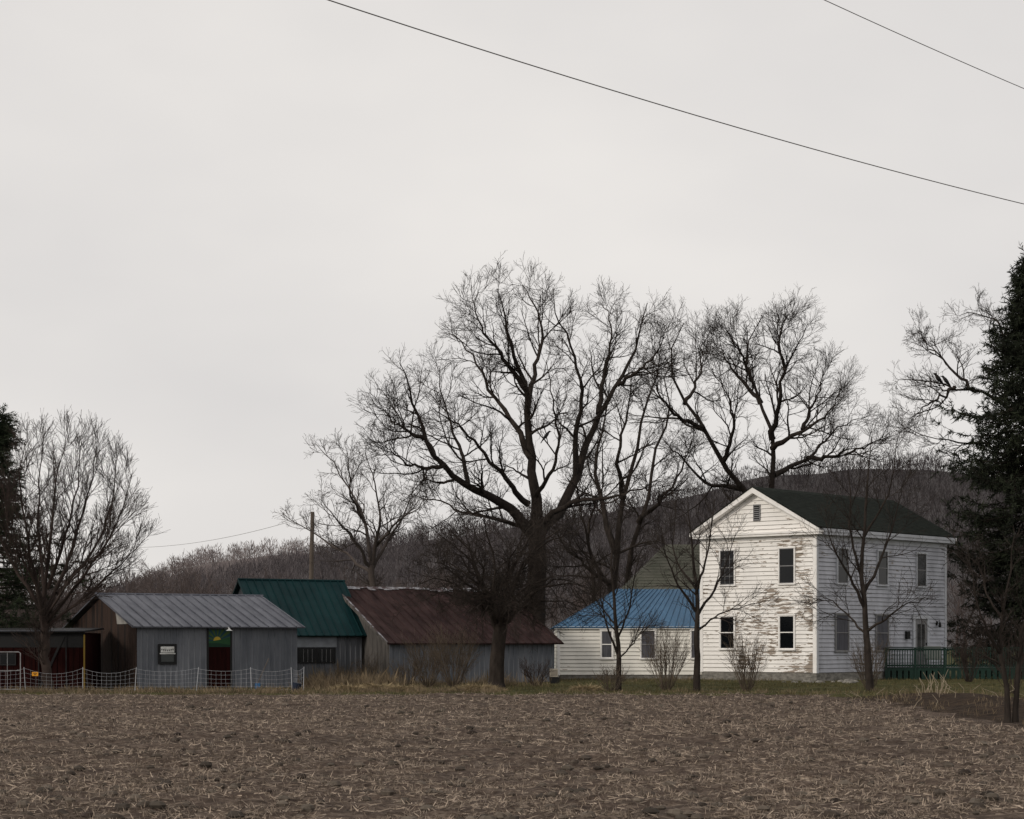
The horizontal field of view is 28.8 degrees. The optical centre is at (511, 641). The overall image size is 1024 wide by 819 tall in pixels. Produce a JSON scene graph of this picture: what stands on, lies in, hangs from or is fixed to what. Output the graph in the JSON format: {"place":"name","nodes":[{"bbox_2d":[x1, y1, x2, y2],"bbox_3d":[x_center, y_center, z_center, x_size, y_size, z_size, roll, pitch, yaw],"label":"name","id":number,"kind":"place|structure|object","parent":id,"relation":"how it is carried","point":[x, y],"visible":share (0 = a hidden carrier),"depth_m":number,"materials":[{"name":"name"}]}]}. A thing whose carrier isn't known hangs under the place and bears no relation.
{"place":"outdoors","nodes":[
{"label":"outdoors","id":0,"kind":"place"},
{"bbox_2d":[182,555,307,576],"bbox_3d":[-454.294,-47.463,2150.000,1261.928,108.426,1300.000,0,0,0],"label":"wooded hill","id":1,"kind":"structure","parent":0,"point":[235,563],"depth_m":2263.41,"materials":[{"name":"brown plant"}]},
{"bbox_2d":[73,535,370,608],"bbox_3d":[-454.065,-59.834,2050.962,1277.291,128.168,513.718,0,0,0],"label":"wooded hillside forest","id":2,"kind":"object","parent":1,"relation":"on","point":[212,553],"visible":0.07,"depth_m":2215.84,"materials":[{"name":"brown plant"}]},
{"bbox_2d":[0,650,1023,818],"bbox_3d":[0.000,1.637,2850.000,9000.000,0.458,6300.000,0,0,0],"label":"ground","id":3,"kind":"structure","parent":0,"point":[959,705],"depth_m":32.43,"materials":[{"name":"soil"}]},
{"bbox_2d":[0,652,20,689],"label":"tubular gate","id":4,"kind":"structure","parent":3,"relation":"on","point":[7,670],"depth_m":69.49,"materials":[{"name":"grey metal"}]},
{"bbox_2d":[32,672,37,690],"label":"electric fence warning sign","id":5,"kind":"object","parent":3,"relation":"on","point":[35,674],"visible":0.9,"depth_m":70.22,"materials":[{"name":"orange"}]},
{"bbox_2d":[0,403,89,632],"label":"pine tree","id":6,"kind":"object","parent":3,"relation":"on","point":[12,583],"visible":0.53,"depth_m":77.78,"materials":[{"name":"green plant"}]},
{"bbox_2d":[0,628,103,689],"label":"red shed","id":7,"kind":"structure","parent":3,"relation":"on","point":[73,651],"depth_m":72.28,"materials":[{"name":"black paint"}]},
{"bbox_2d":[0,634,66,687],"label":"door and window","id":8,"kind":"structure","parent":7,"relation":"in","point":[3,656],"depth_m":72.24,"materials":[{"name":"black paint"}]},
{"bbox_2d":[0,406,170,690],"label":"bare tree","id":9,"kind":"object","parent":3,"relation":"on","point":[47,613],"visible":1,"depth_m":70.55,"materials":[{"name":"brown plant"}]},
{"bbox_2d":[0,667,303,690],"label":"electric netting fence","id":10,"kind":"object","parent":3,"relation":"on","point":[156,679],"visible":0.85,"depth_m":70.38,"materials":[{"name":"grey"}]},
{"bbox_2d":[63,593,304,688],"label":"grey metal shed","id":11,"kind":"structure","parent":3,"relation":"on","point":[219,636],"depth_m":75.06,"materials":[{"name":"grey metal"}]},
{"bbox_2d":[158,644,176,663],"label":"shed window","id":12,"kind":"structure","parent":11,"relation":"in","point":[167,653],"depth_m":73.51,"materials":[{"name":"glass"}]},
{"bbox_2d":[207,628,231,687],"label":"sunrise door","id":13,"kind":"structure","parent":11,"relation":"in","point":[219,641],"depth_m":74.55,"materials":[{"name":"red paint"}]},
{"bbox_2d":[255,658,268,688],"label":"leaning shovel","id":14,"kind":"object","parent":3,"relation":"on","point":[256,684],"visible":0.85,"depth_m":71.69,"materials":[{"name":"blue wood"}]},
{"bbox_2d":[292,677,301,690],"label":"feed bucket","id":15,"kind":"object","parent":3,"relation":"on","point":[296,685],"visible":0.87,"depth_m":70.08,"materials":[{"name":"black plastic"}]},
{"bbox_2d":[232,578,366,681],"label":"green roofed shed","id":16,"kind":"structure","parent":3,"relation":"on","point":[325,615],"depth_m":84.69,"materials":[{"name":"metal"}]},
{"bbox_2d":[297,637,336,662],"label":"windows","id":17,"kind":"structure","parent":16,"relation":"in","point":[305,655],"depth_m":83.90,"materials":[{"name":"black glass"}]},
{"bbox_2d":[309,512,313,578],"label":"utility pole","id":18,"kind":"object","parent":3,"relation":"on","point":[311,568],"visible":0.36,"depth_m":124.89,"materials":[{"name":"brown wood"}]},
{"bbox_2d":[58,515,310,547],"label":"pole wire","id":19,"kind":"object","parent":18,"relation":"attached to","point":[214,539],"visible":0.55,"depth_m":140.50,"materials":[{"name":"grey metal"}]},
{"bbox_2d":[69,538,307,572],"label":"pole wire","id":20,"kind":"object","parent":18,"relation":"attached to","point":[210,563],"visible":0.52,"depth_m":142.60,"materials":[{"name":"grey metal"}]},
{"bbox_2d":[326,661,358,678],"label":"bare shrub","id":21,"kind":"object","parent":3,"relation":"on","point":[342,669],"visible":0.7,"depth_m":78.87,"materials":[{"name":"brown plant"}]},
{"bbox_2d":[327,681,369,690],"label":"dead grass mound","id":22,"kind":"object","parent":3,"relation":"on","point":[344,686],"visible":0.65,"depth_m":70.82,"materials":[{"name":"plant"}]},
{"bbox_2d":[270,428,437,586],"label":"bare tree","id":23,"kind":"object","parent":3,"relation":"on","point":[373,559],"visible":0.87,"depth_m":111.59,"materials":[{"name":"brown plant"}]},
{"bbox_2d":[353,653,382,677],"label":"bare shrub","id":24,"kind":"object","parent":3,"relation":"on","point":[373,666],"visible":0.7,"depth_m":80.02,"materials":[{"name":"brown plant"}]},
{"bbox_2d":[357,681,405,690],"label":"dead grass mound","id":25,"kind":"object","parent":3,"relation":"on","point":[376,685],"visible":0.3,"depth_m":71.36,"materials":[{"name":"plant"}]},
{"bbox_2d":[383,680,421,691],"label":"dead grass mound","id":26,"kind":"object","parent":3,"relation":"on","point":[403,687],"visible":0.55,"depth_m":70.64,"materials":[{"name":"plant"}]},
{"bbox_2d":[389,654,426,685],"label":"bare shrub","id":27,"kind":"object","parent":3,"relation":"on","point":[408,673],"visible":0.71,"depth_m":78.92,"materials":[{"name":"brown plant"}]},
{"bbox_2d":[398,628,455,687],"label":"bare shrub","id":28,"kind":"object","parent":3,"relation":"on","point":[415,663],"visible":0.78,"depth_m":76.39,"materials":[{"name":"brown plant"}]},
{"bbox_2d":[421,620,484,686],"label":"bare shrub","id":29,"kind":"object","parent":3,"relation":"on","point":[446,659],"visible":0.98,"depth_m":74.94,"materials":[{"name":"brown plant"}]},
{"bbox_2d":[342,586,563,682],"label":"rust roofed barn","id":30,"kind":"structure","parent":3,"relation":"on","point":[371,607],"depth_m":85.79,"materials":[{"name":"grey metal"}]},
{"bbox_2d":[445,680,509,690],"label":"dead grass mound","id":31,"kind":"object","parent":3,"relation":"on","point":[468,687],"visible":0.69,"depth_m":70.26,"materials":[{"name":"plant"}]},
{"bbox_2d":[385,487,608,688],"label":"gnarled fruit tree","id":32,"kind":"object","parent":3,"relation":"on","point":[501,613],"visible":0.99,"depth_m":72.64,"materials":[{"name":"brown plant"}]},
{"bbox_2d":[0,550,1022,654],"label":"distant treeline","id":33,"kind":"object","parent":3,"relation":"on","point":[151,581],"visible":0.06,"depth_m":197.52,"materials":[{"name":"brown plant"}]},
{"bbox_2d":[0,690,1023,818],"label":"field stubble","id":34,"kind":"object","parent":3,"relation":"on","point":[778,793],"visible":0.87,"depth_m":28.75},
{"bbox_2d":[0,696,1023,818],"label":"soil clods","id":35,"kind":"object","parent":3,"relation":"on","point":[676,813],"visible":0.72,"depth_m":24.52,"materials":[{"name":"brown soil"}]},
{"bbox_2d":[0,659,1023,724],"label":"dead weeds","id":36,"kind":"object","parent":3,"relation":"on","point":[318,682],"visible":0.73,"depth_m":69.87,"materials":[{"name":"brown plant"}]},
{"bbox_2d":[347,250,702,624],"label":"bare tree","id":37,"kind":"object","parent":3,"relation":"on","point":[528,450],"visible":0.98,"depth_m":95.97,"materials":[{"name":"brown plant"}]},
{"bbox_2d":[541,431,550,442],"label":"crow","id":38,"kind":"object","parent":37,"relation":"attached to","point":[546,435],"visible":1,"depth_m":93.95,"materials":[{"name":"black"}]},
{"bbox_2d":[518,656,555,685],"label":"bare shrub","id":39,"kind":"object","parent":3,"relation":"on","point":[530,673],"visible":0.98,"depth_m":78.90,"materials":[{"name":"brown plant"}]},
{"bbox_2d":[549,669,559,683],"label":"air conditioner on tub","id":40,"kind":"object","parent":3,"relation":"on","point":[554,678],"visible":0.86,"depth_m":83.78,"materials":[{"name":"beige metal"}]},
{"bbox_2d":[568,683,603,690],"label":"dead grass mound","id":41,"kind":"object","parent":3,"relation":"on","point":[594,686],"visible":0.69,"depth_m":70.81,"materials":[{"name":"plant"}]},
{"bbox_2d":[592,664,633,690],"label":"bare shrub","id":42,"kind":"object","parent":3,"relation":"on","point":[614,681],"visible":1,"depth_m":70.14,"materials":[{"name":"brown plant"}]},
{"bbox_2d":[563,510,667,690],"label":"young bare tree","id":43,"kind":"object","parent":3,"relation":"on","point":[617,647],"visible":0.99,"depth_m":70.96,"materials":[{"name":"brown plant"}]},
{"bbox_2d":[550,589,701,679],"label":"blue roofed wing","id":44,"kind":"structure","parent":3,"relation":"on","point":[580,653],"depth_m":92.74,"materials":[{"name":"wood"}]},
{"bbox_2d":[599,629,699,658],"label":"windows","id":45,"kind":"structure","parent":44,"relation":"in","point":[606,646],"depth_m":92.69,"materials":[{"name":"black glass"}]},
{"bbox_2d":[543,340,714,606],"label":"bare tree","id":46,"kind":"object","parent":3,"relation":"on","point":[616,541],"visible":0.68,"depth_m":107.85,"materials":[{"name":"brown plant"}]},
{"bbox_2d":[636,619,695,690],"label":"bare shrub","id":47,"kind":"object","parent":3,"relation":"on","point":[664,660],"visible":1,"depth_m":70.46,"materials":[{"name":"brown plant"}]},
{"bbox_2d":[613,296,779,530],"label":"bare tree","id":48,"kind":"object","parent":3,"relation":"on","point":[739,486],"visible":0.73,"depth_m":111.14,"materials":[{"name":"brown plant"}]},
{"bbox_2d":[639,468,783,691],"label":"young bare tree","id":49,"kind":"object","parent":3,"relation":"on","point":[697,629],"visible":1,"depth_m":70.39,"materials":[{"name":"brown plant"}]},
{"bbox_2d":[718,629,769,690],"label":"bare shrub","id":50,"kind":"object","parent":3,"relation":"on","point":[742,665],"visible":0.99,"depth_m":69.89,"materials":[{"name":"brown plant"}]},
{"bbox_2d":[684,286,919,489],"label":"bare tree","id":51,"kind":"object","parent":3,"relation":"on","point":[756,394],"visible":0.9,"depth_m":112.73,"materials":[{"name":"brown plant"}]},
{"bbox_2d":[782,679,858,682],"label":"fieldstones","id":52,"kind":"object","parent":3,"relation":"on","point":[844,681],"visible":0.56,"depth_m":84.90,"materials":[{"name":"stone"}]},
{"bbox_2d":[689,486,956,681],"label":"white farmhouse","id":53,"kind":"object","parent":3,"relation":"on","point":[794,650],"visible":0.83,"depth_m":90.94,"materials":[{"name":"paint"}]},
{"bbox_2d":[718,546,927,651],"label":"windows","id":54,"kind":"structure","parent":53,"relation":"in","point":[786,555],"depth_m":90.17,"materials":[{"name":"black glass"}]},
{"bbox_2d":[912,615,930,664],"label":"side door","id":55,"kind":"structure","parent":53,"relation":"in","point":[921,639],"depth_m":94.84,"materials":[{"name":"white glass"}]},
{"bbox_2d":[844,634,892,687],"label":"bare shrub","id":56,"kind":"object","parent":3,"relation":"on","point":[857,665],"visible":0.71,"depth_m":72.89,"materials":[{"name":"brown plant"}]},
{"bbox_2d":[784,411,953,690],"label":"young bare tree","id":57,"kind":"object","parent":3,"relation":"on","point":[866,629],"visible":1,"depth_m":70.43,"materials":[{"name":"brown plant"}]},
{"bbox_2d":[848,670,1021,708],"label":"cut stalks","id":58,"kind":"object","parent":3,"relation":"on","point":[942,683],"visible":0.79,"depth_m":58.25,"materials":[{"name":"beige plant"}]},
{"bbox_2d":[880,283,1020,464],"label":"bare tree","id":59,"kind":"object","parent":3,"relation":"on","point":[952,389],"visible":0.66,"depth_m":103.47,"materials":[{"name":"brown plant"}]},
{"bbox_2d":[933,374,944,386],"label":"crow","id":60,"kind":"object","parent":59,"relation":"attached to","point":[939,379],"visible":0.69,"depth_m":102.93,"materials":[{"name":"black"}]},
{"bbox_2d":[941,376,950,386],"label":"crow","id":61,"kind":"object","parent":59,"relation":"on","point":[945,379],"visible":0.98,"depth_m":102.94,"materials":[{"name":"black"}]},
{"bbox_2d":[884,647,1023,679],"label":"green deck","id":62,"kind":"structure","parent":3,"relation":"on","point":[915,670],"depth_m":92.37,"materials":[{"name":"paint"}]},
{"bbox_2d":[924,646,942,666],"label":"patio chair","id":63,"kind":"object","parent":62,"relation":"on","point":[932,653],"visible":0.47,"depth_m":94.36,"materials":[{"name":"green plastic"}]},
{"bbox_2d":[942,627,988,681],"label":"bare shrub","id":64,"kind":"object","parent":3,"relation":"on","point":[965,667],"visible":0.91,"depth_m":85.82,"materials":[{"name":"brown plant"}]},
{"bbox_2d":[929,243,1023,676],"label":"spruce tree","id":65,"kind":"object","parent":3,"relation":"on","point":[1008,459],"visible":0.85,"depth_m":100.49,"materials":[{"name":"green plant"}]},
{"bbox_2d":[937,523,1023,722],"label":"young bare tree","id":66,"kind":"object","parent":3,"relation":"on","point":[1007,707],"visible":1,"depth_m":43.97,"materials":[{"name":"brown plant"}]},
{"bbox_2d":[979,612,1023,693],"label":"bare shrub","id":67,"kind":"object","parent":3,"relation":"on","point":[1011,661],"visible":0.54,"depth_m":66.05,"materials":[{"name":"brown plant"}]},
{"bbox_2d":[0,677,1023,699],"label":"grass","id":68,"kind":"structure","parent":0,"point":[910,691],"depth_m":73.41,"materials":[{"name":"plant"}]},
{"bbox_2d":[0,0,1023,594],"label":"sky","id":69,"kind":"structure","parent":0,"point":[219,219],"materials":[{"name":"white"}]},
{"bbox_2d":[220,469,1023,648],"bbox_3d":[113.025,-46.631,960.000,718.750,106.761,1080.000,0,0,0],"label":"wooded hill","id":70,"kind":"structure","parent":0,"point":[901,500],"depth_m":952.34,"materials":[{"name":"brown plant"}]},
{"bbox_2d":[0,447,1023,635],"bbox_3d":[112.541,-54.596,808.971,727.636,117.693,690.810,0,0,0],"label":"wooded hillside forest","id":71,"kind":"object","parent":70,"relation":"on","point":[293,566],"visible":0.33,"depth_m":903.27,"materials":[{"name":"brown plant"}]},
{"bbox_2d":[621,544,699,588],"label":"mossy roofed rear wing","id":72,"kind":"structure","parent":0,"point":[653,574],"depth_m":99.90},
{"bbox_2d":[328,0,1023,203],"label":"overhead power line","id":73,"kind":"object","parent":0,"point":[653,102],"visible":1,"depth_m":40.47,"materials":[{"name":"grey metal"}]},
{"bbox_2d":[825,0,1023,88],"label":"overhead power line","id":74,"kind":"object","parent":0,"point":[922,44],"visible":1,"depth_m":42.73,"materials":[{"name":"grey metal"}]}
]}

